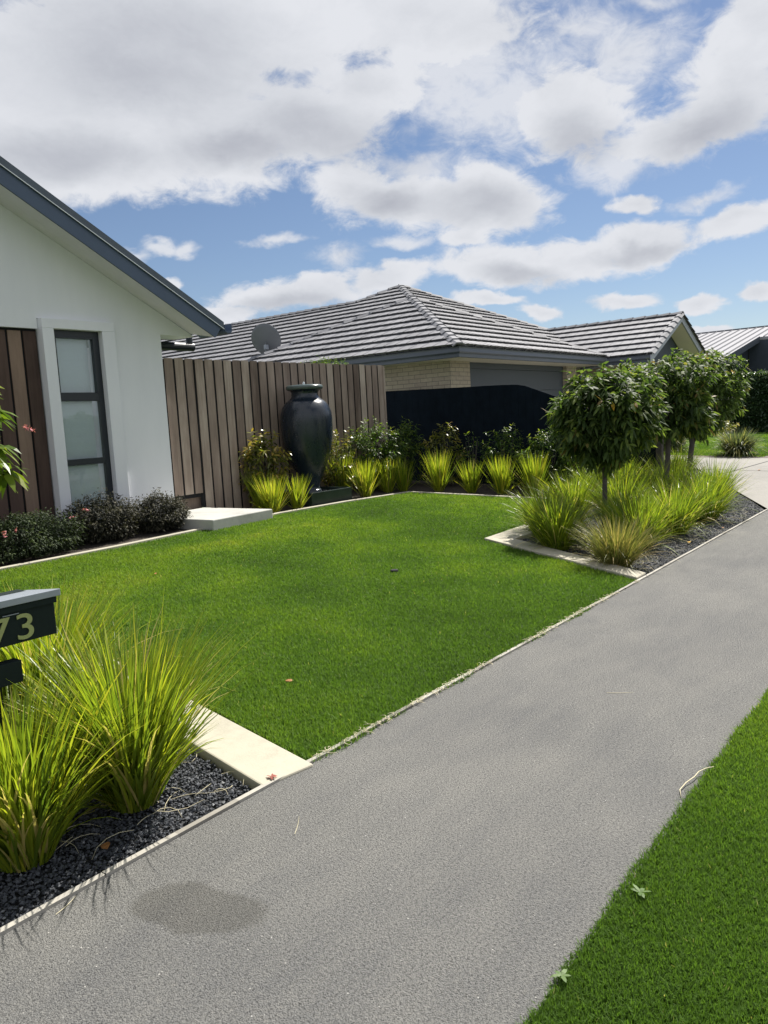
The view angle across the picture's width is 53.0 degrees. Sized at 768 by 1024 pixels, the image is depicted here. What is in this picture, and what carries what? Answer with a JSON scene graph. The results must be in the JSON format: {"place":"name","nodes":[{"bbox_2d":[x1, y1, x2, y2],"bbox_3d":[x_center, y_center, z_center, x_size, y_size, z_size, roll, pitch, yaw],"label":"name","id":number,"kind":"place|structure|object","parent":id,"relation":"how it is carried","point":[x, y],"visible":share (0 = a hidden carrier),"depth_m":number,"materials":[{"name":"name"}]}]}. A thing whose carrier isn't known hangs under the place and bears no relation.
{"place":"outdoors","nodes":[
{"label":"outdoors","id":0,"kind":"place"},
{"bbox_2d":[0,156,231,546],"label":"house","id":1,"kind":"structure","parent":0,"point":[92,316],"depth_m":9.83,"materials":[{"name":"white paint"}]},
{"bbox_2d":[54,330,113,522],"bbox_3d":[-3.930,-1.073,10.005,0.152,2.505,0.665,2,9,38],"label":"window","id":2,"kind":"structure","parent":1,"relation":"in","point":[77,397],"depth_m":10.04,"materials":[{"name":"grey glass"}]},
{"bbox_2d":[0,480,571,566],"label":"back garden bed","id":3,"kind":"object","parent":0,"point":[483,489],"visible":0.07,"depth_m":12.34,"materials":[{"name":"black soil"}]},
{"bbox_2d":[0,506,90,563],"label":"shrub","id":4,"kind":"object","parent":3,"relation":"on","point":[40,536],"visible":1,"depth_m":8.49,"materials":[{"name":"green plant"}]},
{"bbox_2d":[54,487,146,543],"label":"shrub","id":5,"kind":"object","parent":3,"relation":"on","point":[106,530],"visible":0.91,"depth_m":9.37,"materials":[{"name":"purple plant"}]},
{"bbox_2d":[114,487,193,533],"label":"shrub","id":6,"kind":"object","parent":3,"relation":"on","point":[165,514],"visible":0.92,"depth_m":10.01,"materials":[{"name":"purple plant"}]},
{"bbox_2d":[239,468,280,508],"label":"grass clump","id":7,"kind":"object","parent":3,"relation":"on","point":[255,498],"visible":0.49,"depth_m":11.95,"materials":[{"name":"green plant"}]},
{"bbox_2d":[238,428,291,507],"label":"shrub","id":8,"kind":"object","parent":3,"relation":"on","point":[261,449],"visible":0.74,"depth_m":12.11,"materials":[{"name":"green plant"}]},
{"bbox_2d":[247,473,296,512],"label":"grass clump","id":9,"kind":"object","parent":3,"relation":"on","point":[272,496],"visible":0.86,"depth_m":11.45,"materials":[{"name":"green plant"}]},
{"bbox_2d":[162,358,387,509],"bbox_3d":[-1.564,-1.364,13.160,0.140,2.357,5.140,2,9,38],"label":"board fence","id":10,"kind":"object","parent":3,"relation":"on","point":[217,410],"visible":0.52,"depth_m":12.11,"materials":[{"name":"brown wood"}]},
{"bbox_2d":[282,473,312,509],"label":"grass clump","id":11,"kind":"object","parent":3,"relation":"on","point":[296,497],"visible":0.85,"depth_m":11.89,"materials":[{"name":"green plant"}]},
{"bbox_2d":[281,487,351,505],"bbox_3d":[-1.182,-0.270,12.833,0.870,0.207,0.980,2,9,38],"label":"fountain basin","id":12,"kind":"object","parent":3,"relation":"on","point":[333,494],"visible":0.53,"depth_m":12.53,"materials":[{"name":"black stone"}]},
{"bbox_2d":[280,382,332,492],"bbox_3d":[-1.268,-1.229,12.782,0.856,1.856,0.856,2,9,38],"label":"vase","id":13,"kind":"object","parent":12,"relation":"on","point":[306,424],"visible":0.86,"depth_m":12.47,"materials":[{"name":"ceramic"}]},
{"bbox_2d":[321,429,355,486],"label":"shrub","id":14,"kind":"object","parent":3,"relation":"on","point":[330,477],"visible":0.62,"depth_m":13.57,"materials":[{"name":"green plant"}]},
{"bbox_2d":[326,448,357,486],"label":"grass clump","id":15,"kind":"object","parent":3,"relation":"on","point":[340,484],"visible":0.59,"depth_m":13.59,"materials":[{"name":"green plant"}]},
{"bbox_2d":[344,460,386,496],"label":"grass clump","id":16,"kind":"object","parent":3,"relation":"on","point":[364,478],"visible":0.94,"depth_m":13.19,"materials":[{"name":"green plant"}]},
{"bbox_2d":[345,416,409,489],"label":"shrub","id":17,"kind":"object","parent":3,"relation":"on","point":[392,454],"visible":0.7,"depth_m":14.11,"materials":[{"name":"green plant"}]},
{"bbox_2d":[372,458,403,492],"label":"grass clump","id":18,"kind":"object","parent":3,"relation":"on","point":[388,482],"visible":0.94,"depth_m":13.81,"materials":[{"name":"green plant"}]},
{"bbox_2d":[389,454,416,490],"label":"grass clump","id":19,"kind":"object","parent":3,"relation":"on","point":[404,476],"visible":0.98,"depth_m":13.93,"materials":[{"name":"green plant"}]},
{"bbox_2d":[382,417,425,482],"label":"shrub","id":20,"kind":"object","parent":3,"relation":"on","point":[416,446],"visible":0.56,"depth_m":14.97,"materials":[{"name":"green plant"}]},
{"bbox_2d":[420,448,459,491],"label":"grass clump","id":21,"kind":"object","parent":3,"relation":"on","point":[437,475],"visible":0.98,"depth_m":13.71,"materials":[{"name":"green plant"}]},
{"bbox_2d":[419,422,465,485],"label":"shrub","id":22,"kind":"object","parent":3,"relation":"on","point":[457,459],"visible":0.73,"depth_m":14.58,"materials":[{"name":"green plant"}]},
{"bbox_2d":[452,458,483,492],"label":"grass clump","id":23,"kind":"object","parent":3,"relation":"on","point":[470,482],"visible":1,"depth_m":13.42,"materials":[{"name":"green plant"}]},
{"bbox_2d":[457,431,485,475],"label":"shrub","id":24,"kind":"object","parent":3,"relation":"on","point":[472,455],"visible":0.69,"depth_m":14.22,"materials":[{"name":"green plant"}]},
{"bbox_2d":[476,453,517,494],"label":"grass clump","id":25,"kind":"object","parent":3,"relation":"on","point":[502,481],"visible":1,"depth_m":13.06,"materials":[{"name":"green plant"}]},
{"bbox_2d":[479,424,527,488],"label":"shrub","id":26,"kind":"object","parent":3,"relation":"on","point":[499,444],"visible":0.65,"depth_m":13.83,"materials":[{"name":"green plant"}]},
{"bbox_2d":[386,385,663,487],"bbox_3d":[2.199,-1.407,14.553,6.070,2.102,0.100,2,9,38],"label":"black fence","id":27,"kind":"object","parent":3,"relation":"on","point":[478,411],"visible":0.38,"depth_m":14.81,"materials":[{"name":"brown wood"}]},
{"bbox_2d":[512,450,554,495],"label":"grass clump","id":28,"kind":"object","parent":3,"relation":"on","point":[530,477],"visible":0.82,"depth_m":12.73,"materials":[{"name":"green plant"}]},
{"bbox_2d":[514,424,575,490],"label":"shrub","id":29,"kind":"object","parent":3,"relation":"on","point":[541,446],"visible":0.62,"depth_m":13.26,"materials":[{"name":"green plant"}]},
{"bbox_2d":[0,492,636,761],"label":"lawn grass","id":30,"kind":"structure","parent":0,"point":[318,562],"depth_m":6.30,"materials":[{"name":"green plant"}]},
{"bbox_2d":[0,510,767,1023],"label":"footpath","id":31,"kind":"structure","parent":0,"point":[470,848],"depth_m":2.70,"materials":[{"name":"concrete"}]},
{"bbox_2d":[679,766,713,795],"bbox_3d":[1.231,1.065,3.057,0.285,0.024,0.036,-9,9,-42],"label":"curled straw","id":32,"kind":"object","parent":31,"relation":"on","point":[692,778],"visible":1,"depth_m":3.06,"materials":[{"name":"beige plant"}]},
{"bbox_2d":[0,0,767,332],"label":"sky","id":33,"kind":"structure","parent":0,"point":[543,163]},
{"bbox_2d":[87,456,766,526],"bbox_3d":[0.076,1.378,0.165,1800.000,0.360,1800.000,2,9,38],"label":"ground","id":34,"kind":"structure","parent":0,"point":[762,507],"depth_m":11.41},
{"bbox_2d":[0,724,251,927],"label":"gravel bed","id":35,"kind":"object","parent":34,"relation":"on","point":[70,879],"depth_m":2.94,"materials":[{"name":"black gravel"}]},
{"bbox_2d":[0,386,35,497],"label":"broad leaf shrub","id":36,"kind":"object","parent":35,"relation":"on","point":[9,476],"visible":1,"depth_m":7.49,"materials":[{"name":"green plant"}]},
{"bbox_2d":[0,589,60,741],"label":"letterbox","id":37,"kind":"object","parent":35,"relation":"on","point":[26,615],"visible":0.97,"depth_m":2.85,"materials":[{"name":"black metal"}]},
{"bbox_2d":[0,572,183,727],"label":"grass clump","id":38,"kind":"object","parent":35,"relation":"on","point":[11,651],"visible":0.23,"depth_m":3.77,"materials":[{"name":"green plant"}]},
{"bbox_2d":[0,639,185,873],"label":"grass clump","id":39,"kind":"object","parent":35,"relation":"on","point":[35,823],"visible":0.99,"depth_m":2.66,"materials":[{"name":"green plant"}]},
{"bbox_2d":[101,842,109,848],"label":"fallen leaf","id":40,"kind":"object","parent":35,"relation":"on","point":[105,845],"visible":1,"depth_m":2.84,"materials":[{"name":"brown plant"}]},
{"bbox_2d":[2,591,269,820],"bbox_3d":[-1.090,0.777,3.168,1.264,0.840,1.368,-2,7,8],"label":"grass clump","id":41,"kind":"object","parent":35,"relation":"on","point":[142,773],"visible":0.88,"depth_m":3.04,"materials":[{"name":"green plant"}]},
{"bbox_2d":[98,631,205,705],"bbox_3d":[-1.272,0.856,3.895,0.874,0.484,0.946,2,9,38],"label":"grass clump","id":42,"kind":"object","parent":35,"relation":"on","point":[156,655],"visible":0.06,"depth_m":4.05,"materials":[{"name":"green plant"}]},
{"bbox_2d":[56,488,758,913],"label":"dry grass litter","id":43,"kind":"object","parent":35,"relation":"on","point":[388,716],"visible":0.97,"depth_m":3.90,"materials":[{"name":"plant"}]},
{"bbox_2d":[92,650,312,788],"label":"concrete kerb","id":44,"kind":"structure","parent":34,"relation":"on","point":[252,760],"depth_m":3.52,"materials":[{"name":"beige concrete"}]},
{"bbox_2d":[148,507,272,530],"bbox_3d":[-2.454,0.106,10.791,1.364,0.180,1.142,1,8,33],"label":"concrete step","id":45,"kind":"object","parent":34,"relation":"on","point":[204,518],"visible":0.55,"depth_m":10.41,"materials":[{"name":"white concrete"}]},
{"bbox_2d":[0,491,538,570],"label":"concrete kerb","id":46,"kind":"structure","parent":34,"relation":"on","point":[116,546],"depth_m":9.62,"materials":[{"name":"grey concrete"}]},
{"bbox_2d":[0,509,767,935],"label":"timber edging","id":47,"kind":"object","parent":34,"relation":"on","point":[34,913],"visible":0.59,"depth_m":3.02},
{"bbox_2d":[161,284,705,444],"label":"tiled house","id":48,"kind":"structure","parent":34,"relation":"on","point":[408,337],"depth_m":19.15,"materials":[{"name":"grey tile"}]},
{"bbox_2d":[251,323,280,353],"bbox_3d":[-3.038,-4.310,19.922,0.622,1.086,0.617,-8,8,-34],"label":"satellite dish","id":49,"kind":"object","parent":48,"relation":"attached to","point":[265,337],"visible":0.91,"depth_m":19.83,"materials":[{"name":"grey metal"}]},
{"bbox_2d":[470,369,562,396],"bbox_3d":[3.251,-2.197,18.382,0.030,2.345,4.780,2,9,38],"label":"garage door","id":50,"kind":"structure","parent":48,"relation":"in","point":[550,382],"depth_m":18.35,"materials":[{"name":"metal"}]},
{"bbox_2d":[484,507,645,579],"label":"concrete kerb","id":51,"kind":"structure","parent":34,"relation":"on","point":[515,540],"depth_m":7.88,"materials":[{"name":"beige concrete"}]},
{"bbox_2d":[514,687,767,1023],"bbox_3d":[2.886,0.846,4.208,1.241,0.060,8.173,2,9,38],"label":"verge grass","id":52,"kind":"structure","parent":0,"point":[735,781],"depth_m":2.23,"materials":[{"name":"green plant"}]},
{"bbox_2d":[549,969,570,981],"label":"weed","id":53,"kind":"object","parent":52,"relation":"on","point":[562,974],"visible":1,"depth_m":2.04,"materials":[{"name":"green plant"}]},
{"bbox_2d":[631,884,651,897],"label":"weed","id":54,"kind":"object","parent":52,"relation":"on","point":[637,889],"visible":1,"depth_m":2.37,"materials":[{"name":"green plant"}]},
{"bbox_2d":[522,469,763,574],"bbox_3d":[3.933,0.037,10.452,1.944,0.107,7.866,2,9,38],"label":"gravel","id":55,"kind":"structure","parent":0,"point":[739,519],"depth_m":8.82,"materials":[{"name":"grey gravel"}]},
{"bbox_2d":[499,479,587,534],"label":"grass clump","id":56,"kind":"object","parent":55,"relation":"on","point":[539,498],"visible":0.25,"depth_m":9.15,"materials":[{"name":"green plant"}]},
{"bbox_2d":[501,487,610,551],"bbox_3d":[1.807,0.074,8.187,1.361,0.667,1.285,-2,7,8],"label":"grass clump","id":57,"kind":"object","parent":55,"relation":"on","point":[554,527],"visible":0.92,"depth_m":8.09,"materials":[{"name":"green plant"}]},
{"bbox_2d":[526,465,612,521],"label":"grass clump","id":58,"kind":"object","parent":55,"relation":"on","point":[579,489],"visible":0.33,"depth_m":9.89,"materials":[{"name":"green plant"}]},
{"bbox_2d":[554,452,598,488],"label":"shrub","id":59,"kind":"object","parent":55,"relation":"on","point":[571,464],"visible":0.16,"depth_m":12.86,"materials":[{"name":"green plant"}]},
{"bbox_2d":[566,463,633,507],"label":"grass clump","id":60,"kind":"object","parent":55,"relation":"on","point":[598,477],"visible":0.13,"depth_m":10.87,"materials":[{"name":"green plant"}]},
{"bbox_2d":[541,361,672,532],"bbox_3d":[2.610,-0.757,9.142,1.561,2.034,1.508,2,9,38],"label":"ball headed tree","id":61,"kind":"object","parent":55,"relation":"on","point":[622,415],"visible":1,"depth_m":8.75,"materials":[{"name":"green plant"}]},
{"bbox_2d":[554,508,675,572],"bbox_3d":[2.206,0.240,7.257,1.123,0.575,1.174,0,8,26],"label":"grass clump","id":62,"kind":"object","parent":55,"relation":"on","point":[621,546],"visible":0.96,"depth_m":7.18,"materials":[{"name":"green plant"}]},
{"bbox_2d":[579,452,656,490],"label":"grass clump","id":63,"kind":"object","parent":55,"relation":"on","point":[627,468],"visible":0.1,"depth_m":12.23,"materials":[{"name":"green plant"}]},
{"bbox_2d":[573,465,686,521],"bbox_3d":[2.953,-0.238,9.670,1.466,0.809,1.448,2,9,38],"label":"grass clump","id":64,"kind":"object","parent":55,"relation":"on","point":[616,486],"visible":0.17,"depth_m":9.55,"materials":[{"name":"green plant"}]},
{"bbox_2d":[579,480,682,528],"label":"grass clump","id":65,"kind":"object","parent":55,"relation":"on","point":[622,495],"visible":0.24,"depth_m":8.82,"materials":[{"name":"green plant"}]},
{"bbox_2d":[585,488,703,552],"bbox_3d":[2.720,0.027,8.318,1.422,0.676,1.436,2,9,38],"label":"grass clump","id":66,"kind":"object","parent":55,"relation":"on","point":[654,515],"visible":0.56,"depth_m":8.13,"materials":[{"name":"green plant"}]},
{"bbox_2d":[613,460,684,501],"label":"grass clump","id":67,"kind":"object","parent":55,"relation":"on","point":[652,475],"visible":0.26,"depth_m":10.69,"materials":[{"name":"green plant"}]},
{"bbox_2d":[615,347,722,496],"bbox_3d":[4.200,-1.296,11.613,1.687,2.338,1.684,2,9,38],"label":"ball headed tree","id":68,"kind":"object","parent":55,"relation":"on","point":[688,399],"visible":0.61,"depth_m":11.12,"materials":[{"name":"green plant"}]},
{"bbox_2d":[645,448,698,475],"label":"grass clump","id":69,"kind":"object","parent":55,"relation":"on","point":[676,460],"visible":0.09,"depth_m":12.94,"materials":[{"name":"green plant"}]},
{"bbox_2d":[637,453,710,498],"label":"grass clump","id":70,"kind":"object","parent":55,"relation":"on","point":[677,468],"visible":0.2,"depth_m":11.85,"materials":[{"name":"green plant"}]},
{"bbox_2d":[623,472,746,538],"bbox_3d":[3.401,-0.100,8.902,1.583,0.720,1.569,2,9,38],"label":"grass clump","id":71,"kind":"object","parent":55,"relation":"on","point":[687,522],"visible":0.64,"depth_m":8.82,"materials":[{"name":"green plant"}]},
{"bbox_2d":[664,443,711,469],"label":"grass clump","id":72,"kind":"object","parent":55,"relation":"on","point":[680,447],"visible":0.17,"depth_m":14.52,"materials":[{"name":"green plant"}]},
{"bbox_2d":[654,461,742,499],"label":"grass clump","id":73,"kind":"object","parent":55,"relation":"on","point":[688,478],"visible":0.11,"depth_m":10.58,"materials":[{"name":"green plant"}]},
{"bbox_2d":[664,347,754,471],"bbox_3d":[5.674,-1.710,13.869,1.732,2.441,1.812,2,9,38],"label":"ball headed tree","id":74,"kind":"object","parent":55,"relation":"on","point":[726,407],"visible":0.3,"depth_m":13.42,"materials":[{"name":"green plant"}]},
{"bbox_2d":[666,465,760,522],"bbox_3d":[4.125,-0.266,9.914,1.375,0.732,1.473,-5,7,-18],"label":"grass clump","id":75,"kind":"object","parent":55,"relation":"on","point":[717,513],"visible":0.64,"depth_m":9.75,"materials":[{"name":"green plant"}]},
{"bbox_2d":[672,451,759,506],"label":"grass clump","id":76,"kind":"object","parent":55,"relation":"on","point":[724,473],"visible":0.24,"depth_m":11.04,"materials":[{"name":"green plant"}]},
{"bbox_2d":[664,432,767,456],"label":"neighbour grass","id":77,"kind":"structure","parent":0,"point":[713,441],"depth_m":22.68,"materials":[{"name":"green plant"}]},
{"bbox_2d":[670,457,767,508],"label":"driveway","id":78,"kind":"structure","parent":0,"point":[755,476],"depth_m":15.30,"materials":[{"name":"concrete"}]},
{"bbox_2d":[696,325,767,398],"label":"metal roof house","id":79,"kind":"structure","parent":0,"point":[749,345],"depth_m":37.16,"materials":[{"name":"metal"}]},
{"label":"neighbour lawn","id":80,"kind":"structure","parent":0,"visible":0},
{"bbox_2d":[663,436,695,452],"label":"grass clump","id":81,"kind":"object","parent":80,"relation":"on","point":[678,443],"visible":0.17,"depth_m":21.34,"materials":[{"name":"green plant"}]},
{"bbox_2d":[672,455,767,457],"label":"mulch bed","id":82,"kind":"object","parent":80,"relation":"on","point":[728,456],"visible":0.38,"depth_m":19.50,"materials":[{"name":"plant"}]},
{"bbox_2d":[707,425,767,457],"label":"grass clump","id":83,"kind":"object","parent":82,"relation":"on","point":[732,445],"visible":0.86,"depth_m":19.48,"materials":[{"name":"green plant"}]},
{"bbox_2d":[710,420,739,435],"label":"dry shrub","id":84,"kind":"object","parent":80,"relation":"on","point":[728,428],"visible":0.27,"depth_m":28.68,"materials":[{"name":"green plant"}]},
{"bbox_2d":[720,369,767,432],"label":"hedge","id":85,"kind":"object","parent":80,"relation":"on","point":[755,418],"visible":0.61,"depth_m":31.09,"materials":[{"name":"green plant"}]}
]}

